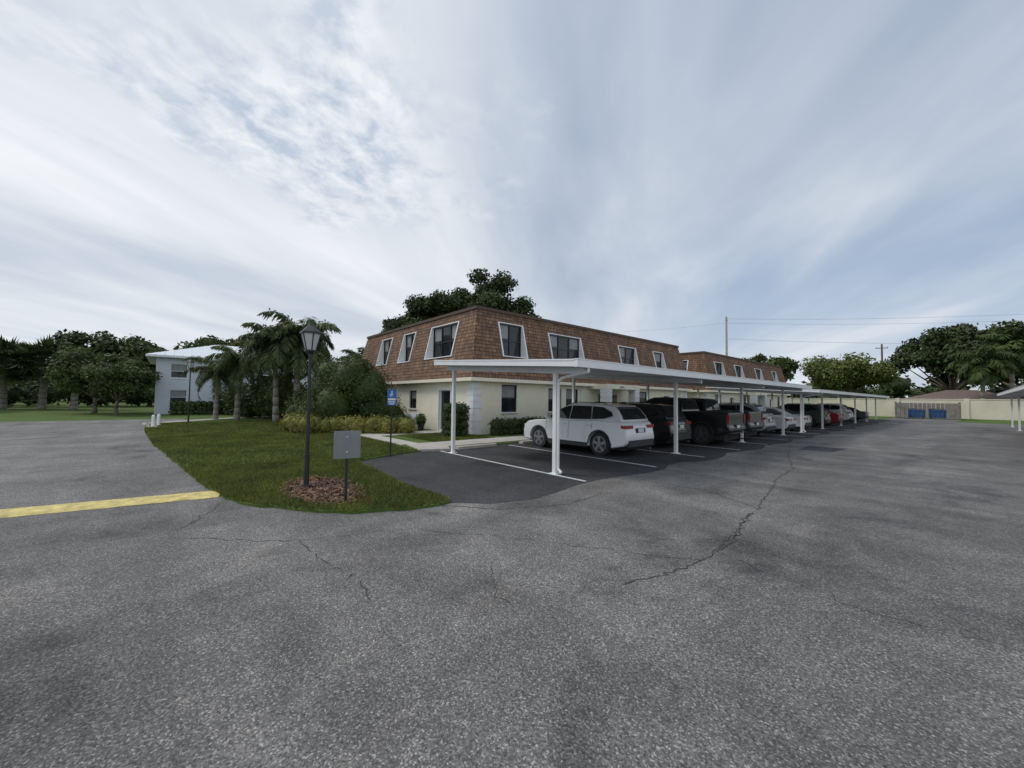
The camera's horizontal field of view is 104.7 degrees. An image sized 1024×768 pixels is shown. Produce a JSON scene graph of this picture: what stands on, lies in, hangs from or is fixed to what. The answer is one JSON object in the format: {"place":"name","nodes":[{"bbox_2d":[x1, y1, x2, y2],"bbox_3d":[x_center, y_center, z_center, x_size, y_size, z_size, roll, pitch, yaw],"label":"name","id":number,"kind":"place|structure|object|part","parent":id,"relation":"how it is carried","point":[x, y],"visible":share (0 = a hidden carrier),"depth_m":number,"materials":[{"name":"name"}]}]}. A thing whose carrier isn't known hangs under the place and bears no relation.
{"place":"outdoors","nodes":[
{"label":"outdoors","id":0,"kind":"place"},
{"bbox_2d":[0,419,210,508],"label":"driveway asphalt","id":1,"kind":"structure","parent":0,"point":[43,463],"depth_m":9.89,"materials":[{"name":"grey asphalt"}]},
{"bbox_2d":[0,491,219,517],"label":"yellow curb strip","id":2,"kind":"object","parent":1,"relation":"on","point":[34,510],"visible":0.98,"depth_m":6.35,"materials":[{"name":"paint"}]},
{"bbox_2d":[142,416,269,427],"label":"sidewalk","id":3,"kind":"structure","parent":0,"point":[198,420],"depth_m":26.52,"materials":[{"name":"concrete"}]},
{"bbox_2d":[151,415,155,425],"bbox_3d":[-19.204,1.967,21.157,0.220,0.650,0.220,3,-3,-41],"label":"bollard","id":4,"kind":"object","parent":3,"relation":"on","point":[153,420],"visible":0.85,"depth_m":21.10,"materials":[{"name":"white paint"}]},
{"bbox_2d":[144,416,524,513],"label":"lawn","id":5,"kind":"structure","parent":0,"point":[415,440],"depth_m":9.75,"materials":[{"name":"green plant"}]},
{"bbox_2d":[157,414,160,424],"bbox_3d":[-19.709,1.994,22.043,0.220,0.650,0.220,3,-3,-41],"label":"bollard","id":6,"kind":"object","parent":5,"relation":"on","point":[158,419],"visible":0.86,"depth_m":22.00,"materials":[{"name":"white paint"}]},
{"bbox_2d":[187,359,194,422],"bbox_3d":[-20.114,0.388,24.649,0.374,4.060,0.432,3,-3,-41],"label":"street lamp","id":7,"kind":"object","parent":5,"relation":"on","point":[190,362],"visible":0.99,"depth_m":24.61,"materials":[{"name":"black metal"}]},
{"bbox_2d":[181,356,244,418],"bbox_3d":[-21.341,0.192,28.607,3.785,4.902,3.797,0,-2,11],"label":"queen palm","id":8,"kind":"object","parent":5,"relation":"on","point":[208,373],"visible":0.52,"depth_m":27.93,"materials":[{"name":"green plant"}]},
{"bbox_2d":[200,340,264,419],"bbox_3d":[-19.191,-0.299,27.890,4.466,5.880,4.477,3,-3,-41],"label":"queen palm","id":9,"kind":"object","parent":5,"relation":"on","point":[231,359],"visible":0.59,"depth_m":27.14,"materials":[{"name":"green plant"}]},
{"bbox_2d":[154,357,315,413],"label":"walls","id":10,"kind":"structure","parent":5,"relation":"on","point":[164,385],"depth_m":36.07,"materials":[{"name":"white paint"}]},
{"bbox_2d":[145,345,306,364],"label":"roof","id":11,"kind":"structure","parent":10,"relation":"on","point":[203,352],"depth_m":37.52,"materials":[{"name":"metal"}]},
{"bbox_2d":[168,364,283,404],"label":"windows","id":12,"kind":"structure","parent":10,"relation":"attached to","point":[177,370],"depth_m":36.41,"materials":[{"name":"grey glass"}]},
{"bbox_2d":[209,381,267,417],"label":"garden shrubs","id":13,"kind":"object","parent":5,"relation":"on","point":[246,409],"visible":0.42,"depth_m":30.64,"materials":[{"name":"green plant"}]},
{"bbox_2d":[236,322,308,421],"bbox_3d":[-15.524,-0.619,25.780,4.207,6.455,4.964,3,-3,-41],"label":"queen palm","id":14,"kind":"object","parent":5,"relation":"on","point":[257,354],"visible":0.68,"depth_m":24.97,"materials":[{"name":"green plant"}]},
{"bbox_2d":[249,369,307,419],"bbox_3d":[-15.378,0.753,27.241,4.037,3.759,14.586,3,-3,-41],"label":"shrub hedge","id":15,"kind":"object","parent":5,"relation":"on","point":[263,401],"visible":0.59,"depth_m":26.81,"materials":[{"name":"green plant"}]},
{"bbox_2d":[251,308,340,395],"bbox_3d":[-14.379,-0.999,26.065,5.226,7.262,5.879,3,-3,-41],"label":"queen palm","id":16,"kind":"object","parent":5,"relation":"on","point":[285,322],"visible":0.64,"depth_m":25.26,"materials":[{"name":"green plant"}]},
{"bbox_2d":[278,474,369,504],"bbox_3d":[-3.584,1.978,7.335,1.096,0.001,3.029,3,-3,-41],"label":"mulch bed","id":17,"kind":"object","parent":5,"relation":"on","point":[325,488],"visible":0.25,"depth_m":7.21,"materials":[{"name":"brown wood"}]},
{"bbox_2d":[299,319,321,487],"bbox_3d":[-3.953,0.364,7.688,0.361,3.260,0.416,3,-3,-41],"label":"street lamp","id":18,"kind":"object","parent":17,"relation":"on","point":[311,333],"visible":0.98,"depth_m":7.64,"materials":[{"name":"black metal"}]},
{"bbox_2d":[333,429,360,500],"bbox_3d":[-2.757,1.369,6.581,0.420,1.220,0.060,2,-2,-30],"label":"traffic sign","id":19,"kind":"object","parent":17,"relation":"on","point":[347,444],"visible":0.93,"depth_m":6.56,"materials":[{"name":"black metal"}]},
{"bbox_2d":[318,352,336,363],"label":"shade tree","id":20,"kind":"object","parent":5,"relation":"on","point":[324,358],"depth_m":55.53,"materials":[{"name":"green plant"}]},
{"bbox_2d":[277,411,419,433],"bbox_3d":[-8.353,1.930,19.239,7.259,1.207,3.716,0,-2,26],"label":"croton hedge","id":21,"kind":"object","parent":5,"relation":"on","point":[293,422],"visible":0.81,"depth_m":18.63,"materials":[{"name":"green plant"}]},
{"bbox_2d":[336,347,363,360],"bbox_3d":[-12.222,-0.176,32.551,4.067,6.140,3.876,3,-3,-41],"label":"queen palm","id":22,"kind":"object","parent":5,"relation":"on","point":[360,350],"visible":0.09,"depth_m":31.57,"materials":[{"name":"green plant"}]},
{"bbox_2d":[295,351,406,419],"bbox_3d":[-8.925,0.402,21.999,6.352,4.373,4.494,1,-2,-4],"label":"shrub","id":23,"kind":"object","parent":5,"relation":"on","point":[356,385],"visible":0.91,"depth_m":20.67,"materials":[{"name":"green plant"}]},
{"bbox_2d":[355,401,415,423],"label":"foundation shrubs","id":24,"kind":"object","parent":5,"relation":"on","point":[401,412],"visible":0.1,"depth_m":22.21,"materials":[{"name":"green plant"}]},
{"bbox_2d":[379,315,411,332],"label":"oak tree","id":25,"kind":"object","parent":5,"relation":"on","point":[388,328],"visible":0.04,"depth_m":49.06,"materials":[{"name":"green plant"}]},
{"bbox_2d":[382,293,457,328],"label":"oak tree","id":26,"kind":"object","parent":5,"relation":"on","point":[414,312],"visible":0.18,"depth_m":47.74,"materials":[{"name":"green plant"}]},
{"bbox_2d":[416,423,424,430],"bbox_3d":[-4.805,2.251,20.820,0.448,0.410,0.460,3,-3,-41],"label":"flower pot","id":27,"kind":"object","parent":5,"relation":"on","point":[421,426],"visible":0.89,"depth_m":20.68,"materials":[{"name":"black metal"}]},
{"bbox_2d":[415,413,426,422],"bbox_3d":[-4.819,1.853,20.835,0.696,0.673,0.733,3,-3,-41],"label":"potted plant","id":28,"kind":"object","parent":27,"relation":"on","point":[421,418],"visible":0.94,"depth_m":20.69,"materials":[{"name":"green plant"}]},
{"bbox_2d":[441,401,470,435],"bbox_3d":[-2.582,1.657,18.213,1.206,1.718,1.224,3,-3,-41],"label":"boxwood hedge","id":29,"kind":"object","parent":5,"relation":"on","point":[462,418],"visible":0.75,"depth_m":17.98,"materials":[{"name":"green plant"}]},
{"bbox_2d":[418,268,540,319],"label":"oak tree","id":30,"kind":"object","parent":5,"relation":"on","point":[489,294],"visible":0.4,"depth_m":47.29,"materials":[{"name":"green plant"}]},
{"bbox_2d":[488,415,545,435],"bbox_3d":[1.896,2.133,21.075,7.727,1.105,0.826,3,-3,-41],"label":"boxwood hedge","id":31,"kind":"object","parent":5,"relation":"on","point":[508,426],"visible":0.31,"depth_m":19.08,"materials":[{"name":"green plant"}]},
{"bbox_2d":[387,381,686,434],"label":"walls","id":32,"kind":"structure","parent":5,"relation":"on","point":[532,399],"depth_m":21.56,"materials":[{"name":"beige paint"}]},
{"bbox_2d":[384,323,669,429],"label":"windows","id":33,"kind":"structure","parent":32,"relation":"attached to","point":[562,347],"depth_m":22.35,"materials":[{"name":"black glass"}]},
{"bbox_2d":[367,305,692,434],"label":"trim","id":34,"kind":"structure","parent":32,"relation":"attached to","point":[605,395],"depth_m":22.63,"materials":[{"name":"white paint"}]},
{"bbox_2d":[362,309,691,388],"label":"mansard roof","id":35,"kind":"structure","parent":34,"relation":"attached to","point":[478,336],"depth_m":22.78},
{"bbox_2d":[687,392,785,406],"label":"walls","id":36,"kind":"structure","parent":5,"relation":"on","point":[725,397],"depth_m":39.15,"materials":[{"name":"beige paint"}]},
{"bbox_2d":[683,361,779,406],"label":"windows","id":37,"kind":"structure","parent":36,"relation":"attached to","point":[718,366],"depth_m":41.37,"materials":[{"name":"black glass"}]},
{"bbox_2d":[680,351,790,406],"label":"trim","id":38,"kind":"structure","parent":36,"relation":"attached to","point":[753,398],"depth_m":40.51,"materials":[{"name":"white paint"}]},
{"bbox_2d":[681,353,785,393],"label":"mansard roof","id":39,"kind":"structure","parent":38,"relation":"attached to","point":[701,362],"depth_m":39.46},
{"bbox_2d":[361,430,440,444],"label":"sidewalk","id":40,"kind":"structure","parent":0,"point":[380,436],"depth_m":17.27,"materials":[{"name":"concrete"}]},
{"bbox_2d":[406,413,417,428],"bbox_3d":[-5.509,2.063,21.935,0.512,0.850,0.700,3,-3,-41],"label":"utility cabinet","id":41,"kind":"object","parent":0,"point":[413,415],"visible":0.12,"depth_m":21.70,"materials":[{"name":"white metal"}]},
{"bbox_2d":[407,436,532,450],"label":"sidewalk","id":42,"kind":"structure","parent":0,"point":[438,446],"depth_m":15.16,"materials":[{"name":"concrete"}]},
{"bbox_2d":[0,417,1023,767],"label":"parking lot asphalt","id":43,"kind":"structure","parent":0,"point":[136,637],"depth_m":3.15,"materials":[{"name":"grey asphalt"}]},
{"bbox_2d":[174,454,1023,651],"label":"pavement cracks","id":44,"kind":"object","parent":43,"relation":"on","point":[739,528],"visible":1,"depth_m":4.91,"materials":[{"name":"black asphalt"}]},
{"bbox_2d":[798,446,844,451],"bbox_3d":[11.882,2.499,15.181,2.000,0.009,1.200,3,-3,-41],"label":"drain patch","id":45,"kind":"object","parent":43,"relation":"on","point":[822,449],"visible":1,"depth_m":15.07,"materials":[{"name":"grey asphalt"}]},
{"bbox_2d":[904,408,924,418],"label":"dumpster","id":46,"kind":"object","parent":43,"relation":"on","point":[913,412],"visible":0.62,"depth_m":46.90,"materials":[{"name":"metal"}]},
{"bbox_2d":[895,402,960,419],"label":"dumpster enclosure","id":47,"kind":"object","parent":43,"relation":"on","point":[955,412],"visible":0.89,"depth_m":47.22,"materials":[{"name":"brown wood"}]},
{"bbox_2d":[928,409,950,418],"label":"dumpster","id":48,"kind":"object","parent":43,"relation":"on","point":[939,413],"visible":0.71,"depth_m":45.89,"materials":[{"name":"metal"}]},
{"bbox_2d":[997,385,1023,430],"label":"carport","id":49,"kind":"object","parent":43,"relation":"on","point":[1018,392],"visible":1,"depth_m":27.03,"materials":[{"name":"white paint"}]},
{"bbox_2d":[0,399,1023,424],"bbox_3d":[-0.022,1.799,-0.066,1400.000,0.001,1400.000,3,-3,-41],"label":"ground","id":50,"kind":"structure","parent":0,"point":[18,411],"depth_m":36.18,"materials":[{"name":"green plant"}]},
{"bbox_2d":[0,335,39,408],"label":"cabbage palm","id":51,"kind":"object","parent":50,"relation":"on","point":[6,345],"visible":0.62,"depth_m":42.36,"materials":[{"name":"green plant"}]},
{"bbox_2d":[0,345,49,380],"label":"shade tree","id":52,"kind":"object","parent":50,"relation":"on","point":[33,362],"visible":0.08,"depth_m":57.68,"materials":[{"name":"green plant"}]},
{"bbox_2d":[0,334,72,408],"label":"cabbage palm","id":53,"kind":"object","parent":50,"relation":"on","point":[46,347],"visible":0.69,"depth_m":42.31,"materials":[{"name":"green plant"}]},
{"bbox_2d":[34,343,101,409],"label":"cabbage palm","id":54,"kind":"object","parent":50,"relation":"on","point":[73,402],"visible":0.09,"depth_m":42.27,"materials":[{"name":"green plant"}]},
{"bbox_2d":[7,380,154,406],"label":"hedge row","id":55,"kind":"object","parent":50,"relation":"on","point":[28,395],"visible":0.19,"depth_m":49.87,"materials":[{"name":"green plant"}]},
{"bbox_2d":[43,345,147,412],"bbox_3d":[-37.706,-0.312,36.069,7.240,6.157,6.681,-1,-2,32],"label":"lawn tree","id":56,"kind":"object","parent":50,"relation":"on","point":[65,373],"visible":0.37,"depth_m":34.43,"materials":[{"name":"green plant"}]},
{"bbox_2d":[46,329,147,405],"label":"shade tree","id":57,"kind":"object","parent":50,"relation":"on","point":[103,343],"visible":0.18,"depth_m":57.05,"materials":[{"name":"green plant"}]},
{"bbox_2d":[76,360,162,414],"bbox_3d":[-33.090,0.388,33.379,5.372,4.713,5.255,3,-3,-41],"label":"lawn tree","id":58,"kind":"object","parent":50,"relation":"on","point":[116,381],"visible":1,"depth_m":32.57,"materials":[{"name":"green plant"}]},
{"bbox_2d":[116,339,168,405],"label":"shade tree","id":59,"kind":"object","parent":50,"relation":"on","point":[140,350],"visible":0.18,"depth_m":56.90,"materials":[{"name":"green plant"}]},
{"bbox_2d":[168,400,224,414],"bbox_3d":[-28.573,2.126,35.955,4.131,1.455,1.385,3,-3,-41],"label":"boxwood hedge","id":60,"kind":"object","parent":50,"relation":"on","point":[197,407],"visible":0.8,"depth_m":35.35,"materials":[{"name":"green plant"}]},
{"bbox_2d":[173,335,247,349],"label":"shade tree","id":61,"kind":"object","parent":50,"relation":"on","point":[204,341],"visible":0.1,"depth_m":52.49,"materials":[{"name":"green plant"}]},
{"bbox_2d":[8,361,1023,401],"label":"distant trees","id":62,"kind":"object","parent":50,"relation":"on","point":[900,388],"visible":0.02,"depth_m":86.23,"materials":[{"name":"green plant"}]},
{"bbox_2d":[725,317,727,355],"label":"utility pole","id":63,"kind":"object","parent":50,"relation":"on","point":[726,341],"visible":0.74,"depth_m":74.74,"materials":[{"name":"wood"}]},
{"bbox_2d":[613,314,1019,343],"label":"power lines","id":64,"kind":"object","parent":63,"relation":"attached to","point":[876,318],"visible":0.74,"depth_m":67.97,"materials":[{"name":"black metal"}]},
{"bbox_2d":[741,353,801,381],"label":"shade tree","id":65,"kind":"object","parent":50,"relation":"on","point":[788,365],"visible":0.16,"depth_m":61.43,"materials":[{"name":"green plant"}]},
{"bbox_2d":[798,352,902,397],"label":"light tree","id":66,"kind":"object","parent":50,"relation":"on","point":[850,374],"visible":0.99,"depth_m":72.02,"materials":[{"name":"green plant"}]},
{"bbox_2d":[875,344,887,360],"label":"utility pole","id":67,"kind":"object","parent":50,"relation":"on","point":[881,351],"visible":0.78,"depth_m":89.66,"materials":[{"name":"brown wood"}]},
{"bbox_2d":[787,398,1023,420],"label":"perimeter wall","id":68,"kind":"structure","parent":50,"relation":"on","point":[992,409],"depth_m":48.17,"materials":[{"name":"beige paint"}]},
{"bbox_2d":[883,323,986,389],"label":"dark tree","id":69,"kind":"object","parent":50,"relation":"on","point":[932,350],"visible":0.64,"depth_m":70.75,"materials":[{"name":"green plant"}]},
{"bbox_2d":[902,390,1023,398],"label":"neighbour house","id":70,"kind":"structure","parent":50,"relation":"on","point":[959,394],"depth_m":58.14,"materials":[{"name":"ceramic"}]},
{"bbox_2d":[945,344,1019,398],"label":"tall palm","id":71,"kind":"object","parent":50,"relation":"on","point":[981,367],"visible":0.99,"depth_m":53.09,"materials":[{"name":"green plant"}]},
{"bbox_2d":[950,318,1023,388],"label":"dark tree","id":72,"kind":"object","parent":50,"relation":"on","point":[999,329],"visible":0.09,"depth_m":60.01,"materials":[{"name":"green plant"}]},
{"bbox_2d":[975,327,1023,389],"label":"tall palm","id":73,"kind":"object","parent":50,"relation":"on","point":[994,340],"visible":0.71,"depth_m":54.12,"materials":[{"name":"green plant"}]},
{"bbox_2d":[0,0,1023,397],"label":"sky","id":74,"kind":"structure","parent":0,"point":[810,172],"materials":[{"name":"white"}]},
{"bbox_2d":[360,419,888,503],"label":"parking bay asphalt","id":75,"kind":"structure","parent":0,"point":[458,478],"depth_m":10.77,"materials":[{"name":"grey asphalt"}]},
{"bbox_2d":[387,390,395,456],"bbox_3d":[-3.643,1.183,11.908,0.260,2.020,0.050,2,-2,-25],"label":"accessible parking sign","id":76,"kind":"object","parent":75,"relation":"on","point":[391,397],"visible":0.99,"depth_m":11.90,"materials":[{"name":"blue metal"}]},
{"bbox_2d":[455,440,533,449],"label":"wheel stops","id":77,"kind":"object","parent":75,"relation":"on","point":[485,445],"visible":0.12,"depth_m":14.28,"materials":[{"name":"concrete"}]},
{"bbox_2d":[524,402,653,455],"bbox_3d":[2.580,1.491,14.267,2.064,1.713,4.682,3,-3,-41],"label":"parked suv","id":78,"kind":"object","parent":75,"relation":"on","point":[602,428],"visible":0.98,"depth_m":12.91,"materials":[{"name":"white paint"}]},
{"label":"windows","id":79,"kind":"part","parent":78,"relation":"part of","materials":[{"name":"black glass"}]},
{"bbox_2d":[434,358,811,474],"bbox_3d":[6.808,0.988,17.169,19.670,3.034,6.104,3,-3,-41],"label":"carport","id":80,"kind":"object","parent":75,"relation":"on","point":[577,368],"visible":0.93,"depth_m":12.10,"materials":[{"name":"white paint"}]},
{"bbox_2d":[618,402,691,446],"bbox_3d":[4.825,1.600,16.483,2.064,1.713,4.682,3,-3,-41],"label":"parked suv","id":81,"kind":"object","parent":75,"relation":"on","point":[660,417],"visible":0.3,"depth_m":14.73,"materials":[{"name":"black paint"}]},
{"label":"windows","id":82,"kind":"part","parent":81,"relation":"part of","materials":[{"name":"black glass"}]},
{"bbox_2d":[441,421,879,480],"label":"parking stall lines","id":83,"kind":"object","parent":75,"relation":"on","point":[598,458],"visible":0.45,"depth_m":11.99,"materials":[{"name":"paint"}]},
{"bbox_2d":[646,397,745,444],"bbox_3d":[7.287,1.580,18.228,2.120,1.940,5.832,3,-3,-41],"label":"parked pickup truck","id":84,"kind":"object","parent":75,"relation":"on","point":[707,427],"visible":0.54,"depth_m":16.21,"materials":[{"name":"black paint"}]},
{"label":"windows","id":85,"kind":"part","parent":84,"relation":"part of","materials":[{"name":"black glass"}]},
{"bbox_2d":[691,398,763,437],"bbox_3d":[9.343,1.681,20.280,2.120,1.940,5.832,3,-3,-41],"label":"parked pickup truck","id":86,"kind":"object","parent":75,"relation":"on","point":[753,424],"visible":0.2,"depth_m":18.46,"materials":[{"name":"grey paint"}]},
{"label":"windows","id":87,"kind":"part","parent":86,"relation":"part of","materials":[{"name":"black glass"}]},
{"bbox_2d":[718,402,775,433],"bbox_3d":[11.726,1.884,21.951,2.064,1.713,4.682,3,-3,-41],"label":"parked suv","id":88,"kind":"object","parent":75,"relation":"on","point":[768,422],"visible":0.16,"depth_m":20.44,"materials":[{"name":"silver paint"}]},
{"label":"windows","id":89,"kind":"part","parent":88,"relation":"part of","materials":[{"name":"black glass"}]},
{"bbox_2d":[764,408,795,432],"bbox_3d":[14.204,2.115,23.969,2.066,1.460,4.732,3,-3,-41],"label":"parked sedan","id":90,"kind":"object","parent":75,"relation":"on","point":[789,422],"visible":0.24,"depth_m":22.06,"materials":[{"name":"white paint"}]},
{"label":"windows","id":91,"kind":"part","parent":90,"relation":"part of","materials":[{"name":"black glass"}]},
{"bbox_2d":[765,407,811,430],"bbox_3d":[16.533,2.213,25.860,2.066,1.460,4.732,3,-3,-41],"label":"parked sedan","id":92,"kind":"object","parent":75,"relation":"on","point":[807,418],"visible":0.18,"depth_m":24.27,"materials":[{"name":"white paint"}]},
{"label":"windows","id":93,"kind":"part","parent":92,"relation":"part of","materials":[{"name":"black glass"}]},
{"bbox_2d":[706,387,889,432],"bbox_3d":[26.585,1.942,34.289,30.520,2.864,6.204,3,-3,-41],"label":"carport","id":94,"kind":"object","parent":75,"relation":"on","point":[818,392],"visible":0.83,"depth_m":26.49,"materials":[{"name":"white paint"}]},
{"bbox_2d":[779,403,830,426],"bbox_3d":[20.995,2.288,29.874,2.064,1.713,4.682,3,-3,-41],"label":"parked suv","id":95,"kind":"object","parent":75,"relation":"on","point":[813,410],"visible":0.35,"depth_m":28.27,"materials":[{"name":"grey paint"}]},
{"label":"windows","id":96,"kind":"part","parent":95,"relation":"part of","materials":[{"name":"black glass"}]},
{"bbox_2d":[824,409,843,425],"bbox_3d":[23.388,2.510,31.686,2.066,1.460,4.732,3,-3,-41],"label":"parked sedan","id":97,"kind":"object","parent":75,"relation":"on","point":[836,417],"visible":0.22,"depth_m":29.67,"materials":[{"name":"red paint"}]},
{"bbox_2d":[817,403,853,422],"bbox_3d":[27.784,2.588,35.775,2.064,1.713,4.682,3,-3,-41],"label":"parked suv","id":98,"kind":"object","parent":75,"relation":"on","point":[847,413],"visible":0.21,"depth_m":34.17,"materials":[{"name":"white paint"}]},
{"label":"windows","id":99,"kind":"part","parent":98,"relation":"part of","materials":[{"name":"black glass"}]},
{"bbox_2d":[849,407,868,420],"bbox_3d":[32.440,2.910,39.553,2.066,1.460,4.732,3,-3,-41],"label":"parked sedan","id":100,"kind":"object","parent":75,"relation":"on","point":[862,414],"visible":0.23,"depth_m":37.63,"materials":[{"name":"grey paint"}]}
]}

